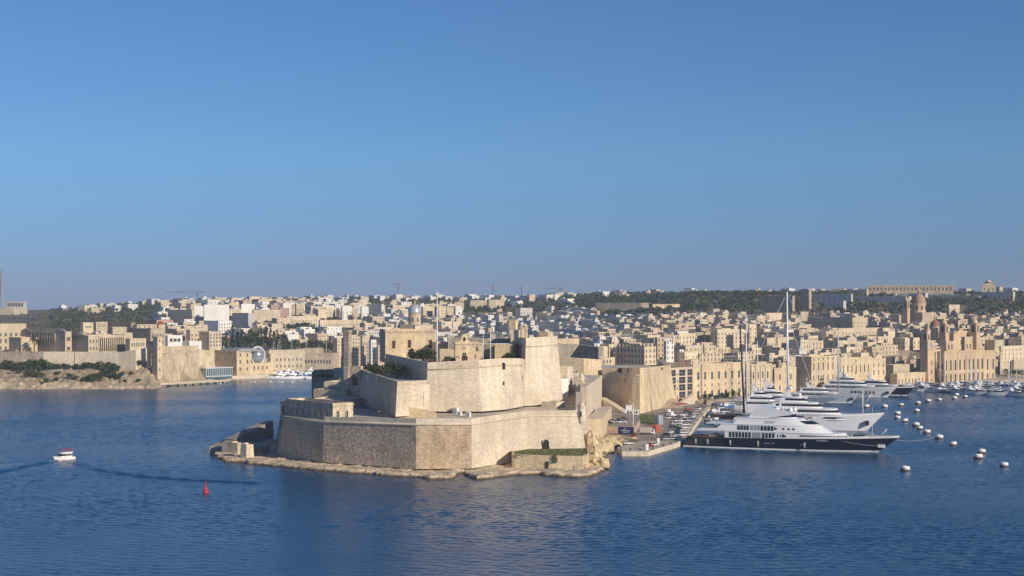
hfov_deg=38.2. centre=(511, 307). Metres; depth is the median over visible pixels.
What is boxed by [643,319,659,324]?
house
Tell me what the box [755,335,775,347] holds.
house
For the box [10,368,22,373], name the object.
shrub
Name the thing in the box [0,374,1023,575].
harbour water
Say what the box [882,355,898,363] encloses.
house
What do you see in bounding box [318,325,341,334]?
house
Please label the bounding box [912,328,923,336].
house
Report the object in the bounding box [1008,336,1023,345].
house
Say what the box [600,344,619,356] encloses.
house
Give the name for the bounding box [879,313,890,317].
house
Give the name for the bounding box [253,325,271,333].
house
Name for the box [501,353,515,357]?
bush
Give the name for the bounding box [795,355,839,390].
tall palace
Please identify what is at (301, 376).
motor cruiser
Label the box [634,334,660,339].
house
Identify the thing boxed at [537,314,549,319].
house
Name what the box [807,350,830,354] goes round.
house
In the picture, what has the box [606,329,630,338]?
house
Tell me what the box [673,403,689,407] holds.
awning
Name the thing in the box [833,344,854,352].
house
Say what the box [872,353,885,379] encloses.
gabled house
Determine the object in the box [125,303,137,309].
house
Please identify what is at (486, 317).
house
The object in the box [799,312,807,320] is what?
town house
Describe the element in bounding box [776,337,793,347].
town house
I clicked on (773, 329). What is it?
house
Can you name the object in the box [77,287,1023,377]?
distant houses
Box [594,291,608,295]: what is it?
house
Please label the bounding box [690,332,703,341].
house
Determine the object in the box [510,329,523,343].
stone block
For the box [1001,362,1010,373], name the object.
quay house
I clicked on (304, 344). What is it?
broadleaf tree
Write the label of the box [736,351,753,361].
town house
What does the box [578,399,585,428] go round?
sentry box
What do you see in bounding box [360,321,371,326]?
house
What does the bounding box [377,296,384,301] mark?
house
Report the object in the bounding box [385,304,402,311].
house
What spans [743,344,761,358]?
house
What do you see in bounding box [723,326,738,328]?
house
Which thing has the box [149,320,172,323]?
house
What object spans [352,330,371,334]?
house
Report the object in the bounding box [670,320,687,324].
house
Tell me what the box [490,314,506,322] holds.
house
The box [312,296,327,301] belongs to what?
house
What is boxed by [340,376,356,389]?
stair house
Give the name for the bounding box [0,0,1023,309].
sky
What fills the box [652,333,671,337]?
house
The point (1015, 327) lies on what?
house
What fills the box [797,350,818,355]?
house
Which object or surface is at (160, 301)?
house
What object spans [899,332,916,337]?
house
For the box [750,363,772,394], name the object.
waterfront palace
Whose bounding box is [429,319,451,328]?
house
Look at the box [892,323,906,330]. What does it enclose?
house
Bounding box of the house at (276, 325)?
[262,323,282,327]
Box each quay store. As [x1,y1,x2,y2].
[267,349,304,371]
[295,348,323,352]
[305,353,337,370]
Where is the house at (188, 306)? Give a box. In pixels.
[182,304,200,309]
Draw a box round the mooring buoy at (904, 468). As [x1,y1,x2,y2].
[900,464,909,470]
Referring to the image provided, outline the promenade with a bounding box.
[707,376,1023,405]
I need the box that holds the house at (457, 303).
[447,301,463,310]
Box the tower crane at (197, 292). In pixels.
[176,289,205,299]
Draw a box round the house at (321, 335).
[306,331,328,342]
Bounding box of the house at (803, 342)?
[789,337,810,351]
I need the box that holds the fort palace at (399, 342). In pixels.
[379,325,436,362]
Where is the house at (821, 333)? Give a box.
[815,331,831,340]
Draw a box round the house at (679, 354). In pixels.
[674,349,697,361]
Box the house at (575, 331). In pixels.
[567,328,581,336]
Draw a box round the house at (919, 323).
[910,320,924,327]
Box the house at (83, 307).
[78,305,92,311]
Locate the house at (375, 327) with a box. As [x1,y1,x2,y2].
[368,326,382,329]
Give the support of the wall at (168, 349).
on the rock wall at (175, 363)
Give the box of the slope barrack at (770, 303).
[760,296,794,310]
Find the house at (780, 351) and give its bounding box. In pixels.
[768,348,786,355]
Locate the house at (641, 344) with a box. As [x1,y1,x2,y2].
[626,343,654,345]
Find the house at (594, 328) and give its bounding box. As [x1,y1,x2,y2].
[590,325,607,329]
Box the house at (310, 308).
[306,305,323,311]
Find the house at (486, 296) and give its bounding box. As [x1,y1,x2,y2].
[482,294,493,298]
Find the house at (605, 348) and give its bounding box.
[592,339,607,356]
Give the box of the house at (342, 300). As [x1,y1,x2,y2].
[333,298,346,303]
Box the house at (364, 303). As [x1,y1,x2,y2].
[351,299,366,306]
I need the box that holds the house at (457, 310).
[449,306,461,314]
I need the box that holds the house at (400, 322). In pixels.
[397,319,407,324]
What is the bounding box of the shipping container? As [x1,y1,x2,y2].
[650,424,659,432]
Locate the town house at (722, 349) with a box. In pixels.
[716,347,729,352]
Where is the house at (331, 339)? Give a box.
[329,336,342,342]
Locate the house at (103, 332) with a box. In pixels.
[94,331,107,333]
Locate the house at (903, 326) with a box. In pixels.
[898,324,915,328]
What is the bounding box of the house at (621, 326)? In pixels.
[610,324,629,332]
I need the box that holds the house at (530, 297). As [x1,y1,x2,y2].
[525,295,534,302]
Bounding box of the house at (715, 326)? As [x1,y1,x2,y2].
[702,323,721,328]
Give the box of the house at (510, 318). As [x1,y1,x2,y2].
[509,317,522,323]
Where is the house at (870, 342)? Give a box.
[863,339,876,346]
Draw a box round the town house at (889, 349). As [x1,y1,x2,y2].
[879,345,897,355]
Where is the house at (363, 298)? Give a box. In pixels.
[357,296,368,299]
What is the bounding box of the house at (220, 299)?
[209,294,226,301]
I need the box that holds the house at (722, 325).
[719,324,733,327]
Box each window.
[679,369,684,375]
[679,377,684,383]
[679,384,685,390]
[679,391,684,397]
[687,369,692,375]
[687,376,691,382]
[687,384,691,390]
[752,433,760,437]
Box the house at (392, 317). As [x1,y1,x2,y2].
[384,315,398,320]
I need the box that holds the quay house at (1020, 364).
[1011,359,1023,373]
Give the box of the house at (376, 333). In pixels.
[359,329,378,336]
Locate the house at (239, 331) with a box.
[233,328,251,339]
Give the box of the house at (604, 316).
[600,315,608,318]
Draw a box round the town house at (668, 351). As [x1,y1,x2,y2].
[664,341,673,361]
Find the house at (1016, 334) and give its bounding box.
[1006,332,1023,336]
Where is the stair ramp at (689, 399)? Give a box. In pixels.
[679,392,694,405]
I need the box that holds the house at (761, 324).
[756,322,770,326]
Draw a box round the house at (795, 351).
[784,346,806,354]
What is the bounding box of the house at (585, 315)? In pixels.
[578,312,594,317]
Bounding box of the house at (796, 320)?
[788,316,801,323]
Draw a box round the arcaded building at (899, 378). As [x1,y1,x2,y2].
[890,372,925,383]
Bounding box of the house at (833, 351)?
[817,348,840,354]
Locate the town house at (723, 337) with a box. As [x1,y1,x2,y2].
[710,329,743,347]
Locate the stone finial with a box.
[577,372,585,382]
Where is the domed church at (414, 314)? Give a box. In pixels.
[400,301,430,328]
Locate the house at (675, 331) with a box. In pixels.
[670,329,687,334]
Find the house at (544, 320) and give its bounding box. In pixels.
[535,316,553,321]
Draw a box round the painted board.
[618,427,633,433]
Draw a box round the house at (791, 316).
[784,314,796,320]
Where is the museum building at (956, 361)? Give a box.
[936,337,984,381]
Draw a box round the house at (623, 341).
[619,339,641,344]
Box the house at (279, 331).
[262,327,281,342]
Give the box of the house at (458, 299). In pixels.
[453,298,464,301]
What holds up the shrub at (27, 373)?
on the terrain at (15, 380)
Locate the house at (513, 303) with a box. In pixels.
[511,300,522,306]
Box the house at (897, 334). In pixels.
[895,332,911,337]
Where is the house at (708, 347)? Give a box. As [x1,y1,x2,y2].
[695,342,715,353]
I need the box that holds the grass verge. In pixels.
[639,414,653,425]
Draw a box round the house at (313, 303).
[306,300,321,305]
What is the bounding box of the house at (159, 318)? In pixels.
[155,317,169,319]
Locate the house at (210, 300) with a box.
[200,299,218,302]
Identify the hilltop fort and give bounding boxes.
[981,280,995,293]
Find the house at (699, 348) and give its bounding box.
[691,341,702,353]
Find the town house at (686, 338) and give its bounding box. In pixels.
[677,333,694,344]
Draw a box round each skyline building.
[800,289,811,311]
[812,294,852,305]
[824,301,845,309]
[846,289,868,295]
[853,296,910,303]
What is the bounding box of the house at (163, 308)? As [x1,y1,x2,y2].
[159,305,173,311]
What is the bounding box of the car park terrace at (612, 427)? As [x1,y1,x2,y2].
[606,411,639,432]
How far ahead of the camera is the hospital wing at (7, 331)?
1190.15 m
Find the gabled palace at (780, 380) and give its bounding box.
[774,361,795,391]
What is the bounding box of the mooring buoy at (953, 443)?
[949,441,956,445]
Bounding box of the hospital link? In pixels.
[125,338,145,350]
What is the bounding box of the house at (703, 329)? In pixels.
[695,328,710,331]
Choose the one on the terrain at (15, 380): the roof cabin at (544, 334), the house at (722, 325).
the house at (722, 325)
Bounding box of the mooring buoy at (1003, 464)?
[999,461,1007,466]
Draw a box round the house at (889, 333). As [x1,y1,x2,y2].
[878,328,894,342]
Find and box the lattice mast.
[0,263,6,307]
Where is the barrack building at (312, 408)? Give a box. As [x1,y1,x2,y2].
[280,398,353,420]
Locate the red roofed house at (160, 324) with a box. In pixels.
[157,321,164,327]
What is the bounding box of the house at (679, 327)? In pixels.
[667,324,688,332]
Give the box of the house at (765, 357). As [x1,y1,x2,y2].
[755,353,779,361]
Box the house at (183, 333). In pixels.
[173,331,185,345]
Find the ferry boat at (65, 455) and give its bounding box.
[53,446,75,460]
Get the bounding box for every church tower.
[902,295,909,323]
[938,318,949,347]
[969,316,980,349]
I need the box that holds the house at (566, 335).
[561,332,577,338]
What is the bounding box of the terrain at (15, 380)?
[0,295,1023,407]
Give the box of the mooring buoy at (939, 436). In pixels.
[935,433,942,438]
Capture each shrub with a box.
[0,360,13,369]
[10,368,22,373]
[12,361,29,368]
[17,364,28,369]
[18,359,34,368]
[23,370,35,375]
[26,363,43,371]
[31,358,46,365]
[32,371,45,376]
[39,362,54,369]
[66,373,75,378]
[88,373,102,382]
[95,361,102,368]
[98,367,115,376]
[101,362,111,367]
[108,363,120,371]
[108,371,124,377]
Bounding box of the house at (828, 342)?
[823,338,847,347]
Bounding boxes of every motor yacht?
[683,401,899,451]
[733,382,883,430]
[735,380,780,412]
[762,375,807,400]
[793,376,859,402]
[822,369,896,396]
[860,372,913,395]
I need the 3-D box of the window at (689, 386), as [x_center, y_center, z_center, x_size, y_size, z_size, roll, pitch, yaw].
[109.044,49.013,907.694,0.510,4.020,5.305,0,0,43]
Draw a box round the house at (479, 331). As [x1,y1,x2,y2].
[470,328,484,333]
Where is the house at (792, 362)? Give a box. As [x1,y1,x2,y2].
[777,356,795,366]
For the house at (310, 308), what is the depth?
1886.51 m
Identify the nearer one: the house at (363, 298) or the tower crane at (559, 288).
the house at (363, 298)
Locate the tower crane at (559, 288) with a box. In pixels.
[542,285,564,291]
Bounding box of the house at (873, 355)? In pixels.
[860,350,876,357]
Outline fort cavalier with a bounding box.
[385,354,525,411]
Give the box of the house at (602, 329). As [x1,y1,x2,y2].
[598,327,615,332]
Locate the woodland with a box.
[0,290,1023,333]
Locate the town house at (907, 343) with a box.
[893,337,919,349]
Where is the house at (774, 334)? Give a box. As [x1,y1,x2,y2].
[767,332,782,337]
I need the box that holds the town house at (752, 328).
[748,324,755,343]
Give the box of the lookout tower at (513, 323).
[508,319,517,342]
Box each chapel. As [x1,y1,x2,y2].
[453,334,483,360]
[924,315,939,342]
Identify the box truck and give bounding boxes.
[640,427,654,434]
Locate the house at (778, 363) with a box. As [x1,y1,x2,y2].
[767,355,785,367]
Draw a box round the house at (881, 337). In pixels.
[876,334,888,341]
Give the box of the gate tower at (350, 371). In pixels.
[343,330,362,395]
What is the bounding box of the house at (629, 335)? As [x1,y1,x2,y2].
[621,334,635,338]
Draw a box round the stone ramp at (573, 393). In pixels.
[565,376,583,396]
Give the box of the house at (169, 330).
[166,327,188,333]
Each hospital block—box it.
[108,327,126,334]
[132,328,164,347]
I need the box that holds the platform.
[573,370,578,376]
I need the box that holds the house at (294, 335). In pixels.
[282,332,298,344]
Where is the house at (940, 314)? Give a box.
[936,312,946,316]
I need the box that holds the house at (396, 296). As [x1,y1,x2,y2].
[389,294,402,299]
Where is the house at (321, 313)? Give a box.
[313,308,326,319]
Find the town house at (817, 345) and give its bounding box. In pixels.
[811,341,822,350]
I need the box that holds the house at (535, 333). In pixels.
[533,330,539,336]
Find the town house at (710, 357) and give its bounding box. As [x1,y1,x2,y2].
[698,353,723,363]
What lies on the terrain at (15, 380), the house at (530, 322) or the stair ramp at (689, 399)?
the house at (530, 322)
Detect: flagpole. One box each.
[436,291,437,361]
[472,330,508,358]
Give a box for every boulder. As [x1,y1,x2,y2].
[584,430,600,454]
[589,450,598,463]
[589,456,609,469]
[590,445,601,456]
[595,435,608,457]
[599,435,615,452]
[605,435,625,438]
[613,438,622,447]
[617,437,636,442]
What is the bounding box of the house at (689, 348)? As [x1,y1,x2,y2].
[674,343,695,351]
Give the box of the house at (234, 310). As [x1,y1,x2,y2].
[229,307,240,315]
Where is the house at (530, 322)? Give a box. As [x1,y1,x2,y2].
[519,319,534,324]
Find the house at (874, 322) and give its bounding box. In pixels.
[868,319,880,327]
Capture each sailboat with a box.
[286,349,296,375]
[926,369,946,391]
[936,354,946,388]
[961,353,971,385]
[963,358,970,387]
[990,352,1001,388]
[1001,359,1008,391]
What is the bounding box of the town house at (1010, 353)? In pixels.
[1000,345,1023,361]
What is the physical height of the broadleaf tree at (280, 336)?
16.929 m
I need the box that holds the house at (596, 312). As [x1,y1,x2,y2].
[581,310,599,314]
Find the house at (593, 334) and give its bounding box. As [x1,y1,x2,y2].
[591,332,606,338]
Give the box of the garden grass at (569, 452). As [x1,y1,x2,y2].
[510,448,587,462]
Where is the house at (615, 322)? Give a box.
[605,318,623,325]
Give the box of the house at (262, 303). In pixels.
[255,301,269,306]
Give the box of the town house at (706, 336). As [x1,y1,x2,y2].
[704,332,709,341]
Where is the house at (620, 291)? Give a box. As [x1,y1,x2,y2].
[615,290,626,294]
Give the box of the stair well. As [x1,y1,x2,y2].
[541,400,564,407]
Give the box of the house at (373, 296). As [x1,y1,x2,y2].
[368,295,379,298]
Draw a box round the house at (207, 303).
[201,301,217,305]
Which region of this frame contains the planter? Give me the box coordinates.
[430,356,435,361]
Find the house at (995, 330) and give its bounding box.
[986,327,1000,334]
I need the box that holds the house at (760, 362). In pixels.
[748,361,766,363]
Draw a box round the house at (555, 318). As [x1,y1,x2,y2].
[547,315,564,321]
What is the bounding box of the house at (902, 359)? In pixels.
[896,355,906,363]
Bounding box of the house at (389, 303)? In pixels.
[384,301,396,304]
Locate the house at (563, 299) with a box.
[559,297,573,303]
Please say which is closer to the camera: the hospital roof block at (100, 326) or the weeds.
the weeds
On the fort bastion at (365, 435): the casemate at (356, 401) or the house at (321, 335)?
the casemate at (356, 401)
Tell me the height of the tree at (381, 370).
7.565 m
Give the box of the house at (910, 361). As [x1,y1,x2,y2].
[906,359,915,371]
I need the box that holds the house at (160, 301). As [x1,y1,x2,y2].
[154,300,169,304]
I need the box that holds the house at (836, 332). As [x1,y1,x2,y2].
[819,327,839,335]
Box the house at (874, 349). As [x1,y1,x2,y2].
[862,345,881,356]
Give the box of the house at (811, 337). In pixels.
[797,333,817,340]
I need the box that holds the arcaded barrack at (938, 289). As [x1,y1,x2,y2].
[867,285,953,293]
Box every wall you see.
[0,352,42,368]
[43,352,74,368]
[75,348,146,369]
[162,345,197,353]
[162,349,214,381]
[203,374,268,379]
[209,421,273,453]
[254,443,278,453]
[312,369,332,397]
[333,368,343,379]
[511,447,588,468]
[557,338,578,343]
[557,343,603,364]
[559,356,601,374]
[576,381,582,409]
[580,375,611,436]
[602,397,624,412]
[652,304,679,308]
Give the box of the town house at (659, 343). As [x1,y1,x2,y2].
[655,337,663,358]
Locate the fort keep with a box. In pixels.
[517,336,562,405]
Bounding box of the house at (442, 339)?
[438,337,448,341]
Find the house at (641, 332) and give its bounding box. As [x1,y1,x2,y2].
[633,331,655,334]
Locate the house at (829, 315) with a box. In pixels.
[821,313,835,316]
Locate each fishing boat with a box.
[708,417,723,423]
[719,403,733,407]
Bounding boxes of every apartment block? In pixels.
[168,310,194,322]
[186,329,197,340]
[193,306,203,315]
[199,331,220,350]
[204,305,228,320]
[204,320,230,334]
[232,313,252,327]
[240,304,254,312]
[252,310,279,321]
[279,308,288,317]
[286,316,319,324]
[296,303,303,314]
[319,320,361,326]
[324,307,334,316]
[333,338,343,367]
[341,306,351,319]
[352,312,356,319]
[352,336,359,365]
[360,307,368,318]
[360,342,368,365]
[367,304,383,314]
[369,340,375,366]
[376,345,383,366]
[421,307,433,315]
[436,306,445,317]
[446,307,453,314]
[468,300,486,307]
[487,300,503,308]
[495,316,502,323]
[515,308,531,315]
[536,322,561,328]
[546,306,553,312]
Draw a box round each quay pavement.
[617,441,673,450]
[677,406,708,442]
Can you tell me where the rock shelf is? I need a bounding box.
[213,439,604,479]
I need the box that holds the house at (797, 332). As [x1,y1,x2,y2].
[791,329,808,338]
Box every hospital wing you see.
[0,324,26,350]
[21,328,71,351]
[72,332,131,351]
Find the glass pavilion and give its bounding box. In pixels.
[200,366,232,378]
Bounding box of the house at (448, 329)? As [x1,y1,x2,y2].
[442,326,456,332]
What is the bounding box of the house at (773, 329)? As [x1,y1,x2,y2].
[770,325,784,331]
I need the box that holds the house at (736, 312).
[732,311,745,315]
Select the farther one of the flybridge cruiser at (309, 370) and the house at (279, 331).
the house at (279, 331)
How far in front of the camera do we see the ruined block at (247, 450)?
577.43 m
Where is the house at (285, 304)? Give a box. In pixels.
[277,301,290,315]
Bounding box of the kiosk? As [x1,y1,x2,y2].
[624,404,639,414]
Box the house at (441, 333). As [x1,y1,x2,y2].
[436,332,448,339]
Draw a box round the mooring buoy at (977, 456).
[973,454,982,458]
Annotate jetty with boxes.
[159,379,229,386]
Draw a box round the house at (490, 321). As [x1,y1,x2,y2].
[479,320,495,323]
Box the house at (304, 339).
[292,337,308,345]
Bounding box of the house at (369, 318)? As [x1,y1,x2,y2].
[363,315,383,322]
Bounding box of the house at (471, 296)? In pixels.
[464,294,479,299]
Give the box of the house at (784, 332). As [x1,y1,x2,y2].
[775,330,793,336]
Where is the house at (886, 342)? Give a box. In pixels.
[877,340,892,344]
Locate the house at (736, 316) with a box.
[728,314,741,318]
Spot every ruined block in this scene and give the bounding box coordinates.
[222,440,243,453]
[240,442,253,457]
[270,444,274,453]
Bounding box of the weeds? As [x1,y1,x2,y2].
[640,414,659,424]
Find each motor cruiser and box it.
[294,374,305,378]
[941,388,951,392]
[972,389,988,394]
[986,389,1011,395]
[1007,391,1023,396]
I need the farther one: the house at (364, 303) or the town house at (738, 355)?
the house at (364, 303)
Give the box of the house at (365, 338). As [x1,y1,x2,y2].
[357,335,372,341]
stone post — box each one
[520,324,522,337]
[524,323,526,337]
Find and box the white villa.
[165,335,181,345]
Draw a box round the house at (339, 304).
[329,302,343,316]
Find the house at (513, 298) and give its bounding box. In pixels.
[509,296,518,300]
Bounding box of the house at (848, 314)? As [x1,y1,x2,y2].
[844,313,858,316]
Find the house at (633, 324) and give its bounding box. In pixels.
[619,321,639,327]
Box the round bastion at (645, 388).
[602,359,675,412]
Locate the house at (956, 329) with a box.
[949,326,967,330]
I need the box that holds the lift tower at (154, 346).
[147,336,161,378]
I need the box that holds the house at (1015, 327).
[1010,325,1023,329]
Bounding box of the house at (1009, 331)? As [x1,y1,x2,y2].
[1003,329,1022,333]
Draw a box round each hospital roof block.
[79,322,93,332]
[93,322,107,330]
[108,322,135,332]
[134,324,156,327]
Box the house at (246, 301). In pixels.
[234,299,251,308]
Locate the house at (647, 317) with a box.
[642,315,654,318]
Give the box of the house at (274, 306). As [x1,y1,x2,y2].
[267,303,279,309]
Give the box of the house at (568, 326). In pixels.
[563,324,577,327]
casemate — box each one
[314,387,350,397]
[314,395,362,407]
[324,380,339,388]
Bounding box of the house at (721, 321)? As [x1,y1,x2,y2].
[714,320,728,322]
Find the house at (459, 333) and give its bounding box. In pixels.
[455,331,469,335]
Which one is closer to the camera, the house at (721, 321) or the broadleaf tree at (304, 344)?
the broadleaf tree at (304, 344)
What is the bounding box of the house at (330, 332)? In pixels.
[319,328,335,335]
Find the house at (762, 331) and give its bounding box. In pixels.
[759,329,770,336]
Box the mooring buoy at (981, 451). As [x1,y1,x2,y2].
[977,448,985,453]
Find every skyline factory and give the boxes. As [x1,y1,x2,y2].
[0,308,27,314]
[5,301,25,307]
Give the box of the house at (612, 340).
[602,336,618,343]
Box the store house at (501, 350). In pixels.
[495,343,517,358]
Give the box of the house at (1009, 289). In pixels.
[1003,288,1017,291]
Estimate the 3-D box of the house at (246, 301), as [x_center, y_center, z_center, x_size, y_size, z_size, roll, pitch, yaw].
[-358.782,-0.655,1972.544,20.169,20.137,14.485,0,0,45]
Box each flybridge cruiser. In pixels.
[266,371,282,378]
[278,371,300,378]
[298,367,312,373]
[911,382,924,390]
[917,383,932,391]
[945,385,965,392]
[959,385,978,393]
[974,381,993,388]
[1011,384,1022,390]
[1013,382,1023,389]
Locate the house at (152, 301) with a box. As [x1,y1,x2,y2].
[146,299,159,304]
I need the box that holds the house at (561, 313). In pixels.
[557,311,572,314]
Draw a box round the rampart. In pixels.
[595,303,648,311]
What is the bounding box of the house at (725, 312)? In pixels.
[715,310,728,316]
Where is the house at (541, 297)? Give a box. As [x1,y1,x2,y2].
[538,295,552,300]
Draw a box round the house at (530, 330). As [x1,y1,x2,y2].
[519,327,536,334]
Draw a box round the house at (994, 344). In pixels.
[985,339,1003,352]
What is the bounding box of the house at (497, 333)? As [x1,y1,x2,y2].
[485,331,505,337]
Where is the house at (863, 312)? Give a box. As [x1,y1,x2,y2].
[856,310,868,316]
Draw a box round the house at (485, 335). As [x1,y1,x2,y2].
[476,333,495,336]
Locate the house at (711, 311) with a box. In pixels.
[706,309,719,314]
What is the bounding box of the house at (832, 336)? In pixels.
[820,334,843,340]
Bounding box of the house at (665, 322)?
[660,320,675,324]
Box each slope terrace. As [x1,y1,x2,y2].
[908,293,927,298]
[937,296,981,299]
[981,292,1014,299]
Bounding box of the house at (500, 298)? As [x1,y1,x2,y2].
[491,296,506,300]
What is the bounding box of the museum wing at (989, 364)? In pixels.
[984,350,995,378]
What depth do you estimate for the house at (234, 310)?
1806.81 m
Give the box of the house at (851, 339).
[834,333,856,343]
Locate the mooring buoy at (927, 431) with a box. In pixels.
[923,429,930,433]
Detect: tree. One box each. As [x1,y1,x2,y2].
[28,336,38,351]
[221,336,230,348]
[223,338,236,347]
[231,325,234,347]
[235,337,245,346]
[238,330,254,347]
[249,336,263,347]
[257,335,271,348]
[262,326,268,346]
[266,338,280,349]
[274,333,286,348]
[279,342,289,349]
[283,323,294,328]
[286,340,297,349]
[297,342,308,348]
[302,340,313,347]
[309,342,317,347]
[317,341,327,349]
[327,343,332,352]
[362,363,372,370]
[368,363,379,373]
[374,365,391,375]
[384,362,400,375]
[394,366,408,377]
[407,348,420,358]
[414,348,426,360]
[421,349,435,361]
[997,355,999,374]
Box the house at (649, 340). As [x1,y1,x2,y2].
[643,337,664,342]
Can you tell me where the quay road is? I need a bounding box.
[605,402,709,455]
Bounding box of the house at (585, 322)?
[582,319,598,325]
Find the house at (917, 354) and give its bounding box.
[910,352,919,357]
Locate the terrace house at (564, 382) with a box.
[561,378,567,400]
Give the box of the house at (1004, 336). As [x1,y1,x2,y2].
[994,333,1008,345]
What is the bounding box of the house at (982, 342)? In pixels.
[980,334,986,349]
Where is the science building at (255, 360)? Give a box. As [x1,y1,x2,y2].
[215,346,273,374]
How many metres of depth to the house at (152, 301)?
2578.27 m
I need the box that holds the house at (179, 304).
[174,301,188,307]
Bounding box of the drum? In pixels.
[644,444,648,449]
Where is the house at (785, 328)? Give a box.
[779,327,796,329]
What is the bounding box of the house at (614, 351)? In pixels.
[613,347,615,363]
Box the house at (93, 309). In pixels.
[87,307,99,313]
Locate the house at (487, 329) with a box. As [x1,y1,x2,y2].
[478,326,492,331]
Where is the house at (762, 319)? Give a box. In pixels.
[748,318,764,321]
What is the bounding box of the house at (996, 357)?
[995,351,999,365]
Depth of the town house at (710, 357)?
1110.48 m
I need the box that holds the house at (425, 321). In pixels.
[423,319,443,322]
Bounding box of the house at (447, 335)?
[438,334,454,339]
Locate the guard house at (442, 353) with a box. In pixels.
[438,349,458,361]
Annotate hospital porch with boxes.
[9,337,36,351]
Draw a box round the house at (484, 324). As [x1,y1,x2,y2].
[479,323,494,325]
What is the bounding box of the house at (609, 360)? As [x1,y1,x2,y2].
[586,354,614,364]
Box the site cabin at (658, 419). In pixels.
[654,415,662,423]
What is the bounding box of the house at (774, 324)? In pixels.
[765,320,781,326]
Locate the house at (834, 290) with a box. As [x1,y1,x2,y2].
[831,288,845,291]
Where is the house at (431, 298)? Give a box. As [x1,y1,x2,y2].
[423,296,435,300]
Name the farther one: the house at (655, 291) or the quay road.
the house at (655, 291)
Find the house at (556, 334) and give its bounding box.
[550,331,562,338]
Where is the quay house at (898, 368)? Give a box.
[886,363,913,381]
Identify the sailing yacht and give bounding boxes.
[705,327,768,419]
[714,316,766,404]
[738,292,836,403]
[738,340,767,399]
[826,336,859,396]
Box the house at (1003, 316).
[1000,314,1014,319]
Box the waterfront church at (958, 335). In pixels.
[949,328,968,349]
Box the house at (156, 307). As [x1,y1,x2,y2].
[154,303,171,311]
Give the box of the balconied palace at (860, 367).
[840,356,871,380]
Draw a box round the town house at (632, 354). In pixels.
[616,343,655,364]
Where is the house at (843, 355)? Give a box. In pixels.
[840,353,851,357]
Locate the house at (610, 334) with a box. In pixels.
[601,333,618,336]
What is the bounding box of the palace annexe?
[432,342,446,355]
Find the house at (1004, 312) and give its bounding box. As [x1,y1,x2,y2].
[994,309,1007,314]
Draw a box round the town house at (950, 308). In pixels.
[947,305,959,313]
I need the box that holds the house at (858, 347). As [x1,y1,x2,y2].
[850,344,862,351]
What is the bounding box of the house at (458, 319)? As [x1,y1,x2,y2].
[442,318,461,323]
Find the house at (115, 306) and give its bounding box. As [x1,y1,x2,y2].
[112,302,120,311]
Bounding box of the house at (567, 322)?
[562,321,577,323]
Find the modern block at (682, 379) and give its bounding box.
[671,367,692,397]
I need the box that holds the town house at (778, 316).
[768,313,781,320]
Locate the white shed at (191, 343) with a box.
[183,341,201,349]
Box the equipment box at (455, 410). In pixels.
[452,407,458,413]
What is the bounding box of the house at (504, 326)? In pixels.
[500,324,508,328]
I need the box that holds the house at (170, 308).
[165,307,178,311]
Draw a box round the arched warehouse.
[691,362,749,399]
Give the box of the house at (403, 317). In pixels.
[399,315,407,320]
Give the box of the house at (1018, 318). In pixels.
[1013,315,1023,324]
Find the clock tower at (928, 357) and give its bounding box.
[920,325,935,381]
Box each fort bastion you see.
[275,397,588,468]
[360,365,428,416]
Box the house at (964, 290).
[958,288,970,294]
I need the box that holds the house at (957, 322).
[946,318,964,327]
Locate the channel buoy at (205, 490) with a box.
[203,481,208,492]
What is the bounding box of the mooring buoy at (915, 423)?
[912,421,919,426]
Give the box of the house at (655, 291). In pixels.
[650,289,663,295]
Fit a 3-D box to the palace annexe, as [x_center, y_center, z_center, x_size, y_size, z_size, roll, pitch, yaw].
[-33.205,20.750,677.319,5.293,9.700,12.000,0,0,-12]
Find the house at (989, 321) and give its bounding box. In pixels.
[980,318,995,324]
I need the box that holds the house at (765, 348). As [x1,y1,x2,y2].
[762,345,779,353]
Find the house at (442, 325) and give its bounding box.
[435,323,447,331]
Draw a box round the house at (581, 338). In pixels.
[568,333,589,340]
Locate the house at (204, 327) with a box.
[187,325,207,330]
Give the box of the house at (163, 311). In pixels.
[153,310,167,319]
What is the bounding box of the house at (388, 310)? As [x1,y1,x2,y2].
[386,307,397,313]
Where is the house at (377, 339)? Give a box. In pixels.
[372,337,379,344]
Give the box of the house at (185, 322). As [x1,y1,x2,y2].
[177,320,191,324]
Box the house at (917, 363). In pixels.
[907,356,919,371]
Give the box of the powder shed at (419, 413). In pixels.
[401,407,436,417]
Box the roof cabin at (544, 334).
[538,332,552,336]
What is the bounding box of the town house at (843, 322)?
[808,317,867,327]
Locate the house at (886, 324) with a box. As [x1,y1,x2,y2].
[882,321,895,327]
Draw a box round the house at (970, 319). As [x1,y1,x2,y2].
[964,317,977,323]
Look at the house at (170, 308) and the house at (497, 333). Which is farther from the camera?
the house at (170, 308)
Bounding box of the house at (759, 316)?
[747,314,763,317]
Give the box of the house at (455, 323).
[452,320,459,330]
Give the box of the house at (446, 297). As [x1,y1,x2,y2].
[442,296,452,300]
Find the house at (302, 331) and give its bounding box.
[296,327,314,338]
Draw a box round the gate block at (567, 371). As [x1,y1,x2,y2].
[560,366,572,394]
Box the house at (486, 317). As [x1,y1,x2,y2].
[481,314,493,319]
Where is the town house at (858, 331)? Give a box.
[838,327,879,335]
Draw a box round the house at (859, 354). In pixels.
[845,350,868,356]
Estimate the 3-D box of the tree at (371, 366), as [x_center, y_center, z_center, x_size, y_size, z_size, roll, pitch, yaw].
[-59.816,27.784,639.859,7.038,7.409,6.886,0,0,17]
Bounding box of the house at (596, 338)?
[592,335,608,343]
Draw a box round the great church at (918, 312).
[891,288,935,324]
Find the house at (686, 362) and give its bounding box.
[674,359,700,367]
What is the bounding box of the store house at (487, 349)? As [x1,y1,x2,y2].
[484,344,494,358]

